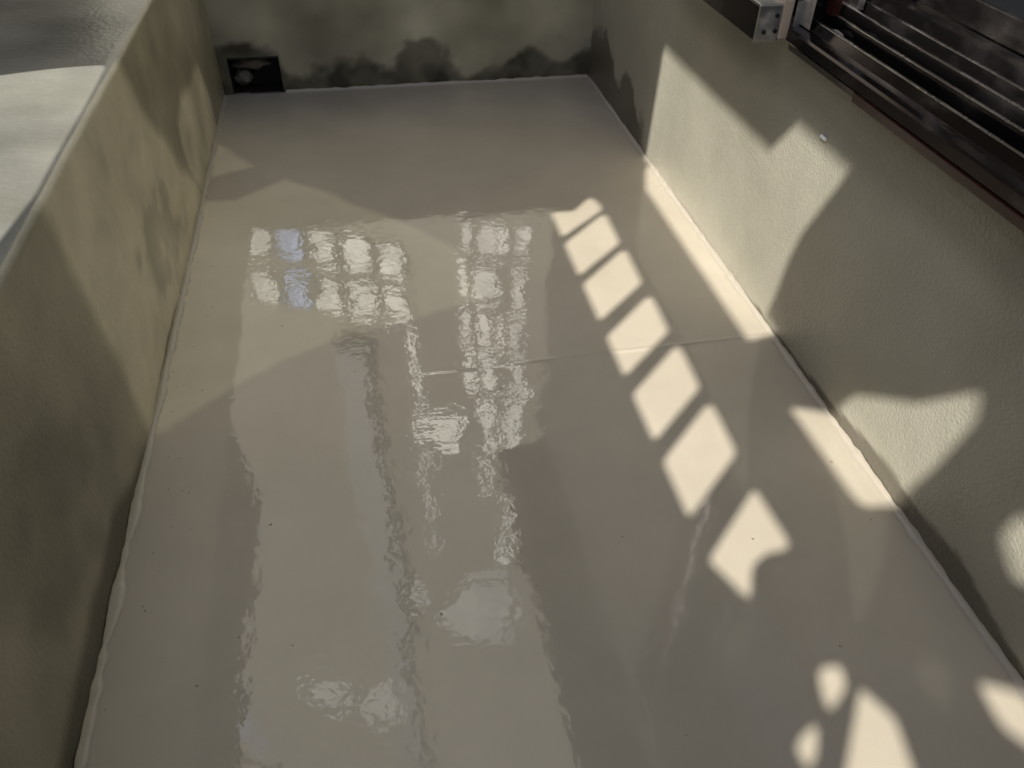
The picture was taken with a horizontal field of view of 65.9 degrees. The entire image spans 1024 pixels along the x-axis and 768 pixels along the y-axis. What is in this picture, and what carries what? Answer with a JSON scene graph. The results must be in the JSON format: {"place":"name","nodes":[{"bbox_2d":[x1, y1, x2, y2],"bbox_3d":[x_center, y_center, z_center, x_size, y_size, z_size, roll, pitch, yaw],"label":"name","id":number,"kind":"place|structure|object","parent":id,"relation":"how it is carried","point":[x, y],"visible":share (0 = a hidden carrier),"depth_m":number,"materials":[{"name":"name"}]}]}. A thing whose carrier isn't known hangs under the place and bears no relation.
{"place":"outdoors","nodes":[
{"label":"outdoors","id":0,"kind":"place"},
{"bbox_2d":[84,78,1023,767],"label":"floor","id":1,"kind":"structure","parent":0,"point":[500,430],"depth_m":1.95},
{"bbox_2d":[0,0,224,767],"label":"parapet wall","id":2,"kind":"structure","parent":1,"relation":"on","point":[109,112],"depth_m":1.79,"materials":[{"name":"beige paint"}]},
{"bbox_2d":[74,95,227,767],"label":"edge fillet","id":3,"kind":"object","parent":1,"relation":"on","point":[117,599],"visible":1,"depth_m":1.90,"materials":[{"name":"beige"}]},
{"bbox_2d":[203,0,593,94],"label":"back wall","id":4,"kind":"structure","parent":1,"relation":"on","point":[328,43],"depth_m":3.87,"materials":[{"name":"grey paint"}]},
{"bbox_2d":[226,56,283,93],"bbox_3d":[-1.258,-1.543,3.891,0.241,0.175,0.144,-6,42,-9],"label":"drain scupper","id":5,"kind":"object","parent":4,"relation":"in","point":[255,75],"visible":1,"depth_m":3.94,"materials":[{"name":"black metal"}]},
{"bbox_2d":[286,74,587,92],"bbox_3d":[-0.359,-1.528,4.018,1.540,0.015,0.022,-6,42,-9],"label":"edge fillet","id":6,"kind":"object","parent":1,"relation":"on","point":[425,84],"visible":1,"depth_m":4.02,"materials":[{"name":"beige"}]},
{"bbox_2d":[105,262,870,734],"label":"grit crumbs","id":7,"kind":"object","parent":1,"relation":"on","point":[189,492],"visible":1,"depth_m":1.96,"materials":[{"name":"brown"}]},
{"bbox_2d":[587,76,1023,699],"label":"edge fillet","id":8,"kind":"object","parent":1,"relation":"on","point":[993,646],"visible":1,"depth_m":2.10,"materials":[{"name":"beige"}]},
{"bbox_2d":[588,0,1023,679],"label":"house wall","id":9,"kind":"structure","parent":1,"relation":"on","point":[874,266],"depth_m":1.99,"materials":[{"name":"beige paint"}]},
{"bbox_2d":[703,0,794,41],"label":"rail bracket","id":10,"kind":"object","parent":9,"relation":"attached to","point":[761,20],"visible":1,"depth_m":2.16,"materials":[{"name":"grey metal"}]},
{"bbox_2d":[820,134,826,140],"bbox_3d":[0.821,-0.649,2.084,0.008,0.008,0.027,-6,42,-9],"label":"wall clip","id":11,"kind":"object","parent":9,"relation":"attached to","point":[823,137],"depth_m":2.08,"materials":[{"name":"silver metal"}]},
{"bbox_2d":[786,0,1023,175],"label":"sliding window","id":12,"kind":"structure","parent":9,"relation":"on","point":[966,81],"depth_m":1.78,"materials":[{"name":"brown metal"}]},
{"bbox_2d":[800,0,816,29],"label":"corner plate","id":13,"kind":"object","parent":12,"relation":"attached to","point":[807,13],"visible":1,"depth_m":2.10,"materials":[{"name":"metal"}]},
{"bbox_2d":[792,0,878,27],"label":"jamb","id":14,"kind":"object","parent":12,"relation":"on","point":[821,15],"visible":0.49,"depth_m":2.10,"materials":[{"name":"brown metal"}]},
{"bbox_2d":[826,0,842,15],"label":"brown jamb track","id":15,"kind":"structure","parent":14,"relation":"attached to","point":[834,7],"depth_m":2.06,"materials":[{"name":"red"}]},
{"bbox_2d":[849,0,865,9],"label":"jamb track","id":16,"kind":"structure","parent":14,"relation":"attached to","point":[857,4],"depth_m":2.06,"materials":[{"name":"metal"}]},
{"bbox_2d":[788,27,1023,215],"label":"fascia","id":17,"kind":"structure","parent":12,"relation":"attached to","point":[1000,179],"depth_m":1.70,"materials":[{"name":"brown metal"}]},
{"bbox_2d":[788,43,853,96],"bbox_3d":[0.801,-0.808,2.037,0.026,0.021,0.360,-6,42,-9],"label":"fascia drip","id":18,"kind":"object","parent":17,"relation":"attached to","point":[827,75],"visible":0.88,"depth_m":2.03},
{"bbox_2d":[917,0,1023,54],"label":"bottom sash rail","id":19,"kind":"object","parent":12,"relation":"on","point":[1002,26],"depth_m":1.77,"materials":[{"name":"brown metal"}]},
{"bbox_2d":[986,0,1023,17],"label":"glass pane","id":20,"kind":"object","parent":19,"relation":"on","point":[1016,7],"depth_m":1.72,"materials":[{"name":"black glass"}]},
{"bbox_2d":[852,92,1023,232],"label":"sill flashing","id":21,"kind":"object","parent":9,"relation":"attached to","point":[1006,211],"visible":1,"depth_m":1.62,"materials":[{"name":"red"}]},
{"bbox_2d":[789,0,795,27],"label":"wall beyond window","id":22,"kind":"structure","parent":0,"point":[791,22],"depth_m":2.21,"materials":[{"name":"grey"}]}
]}

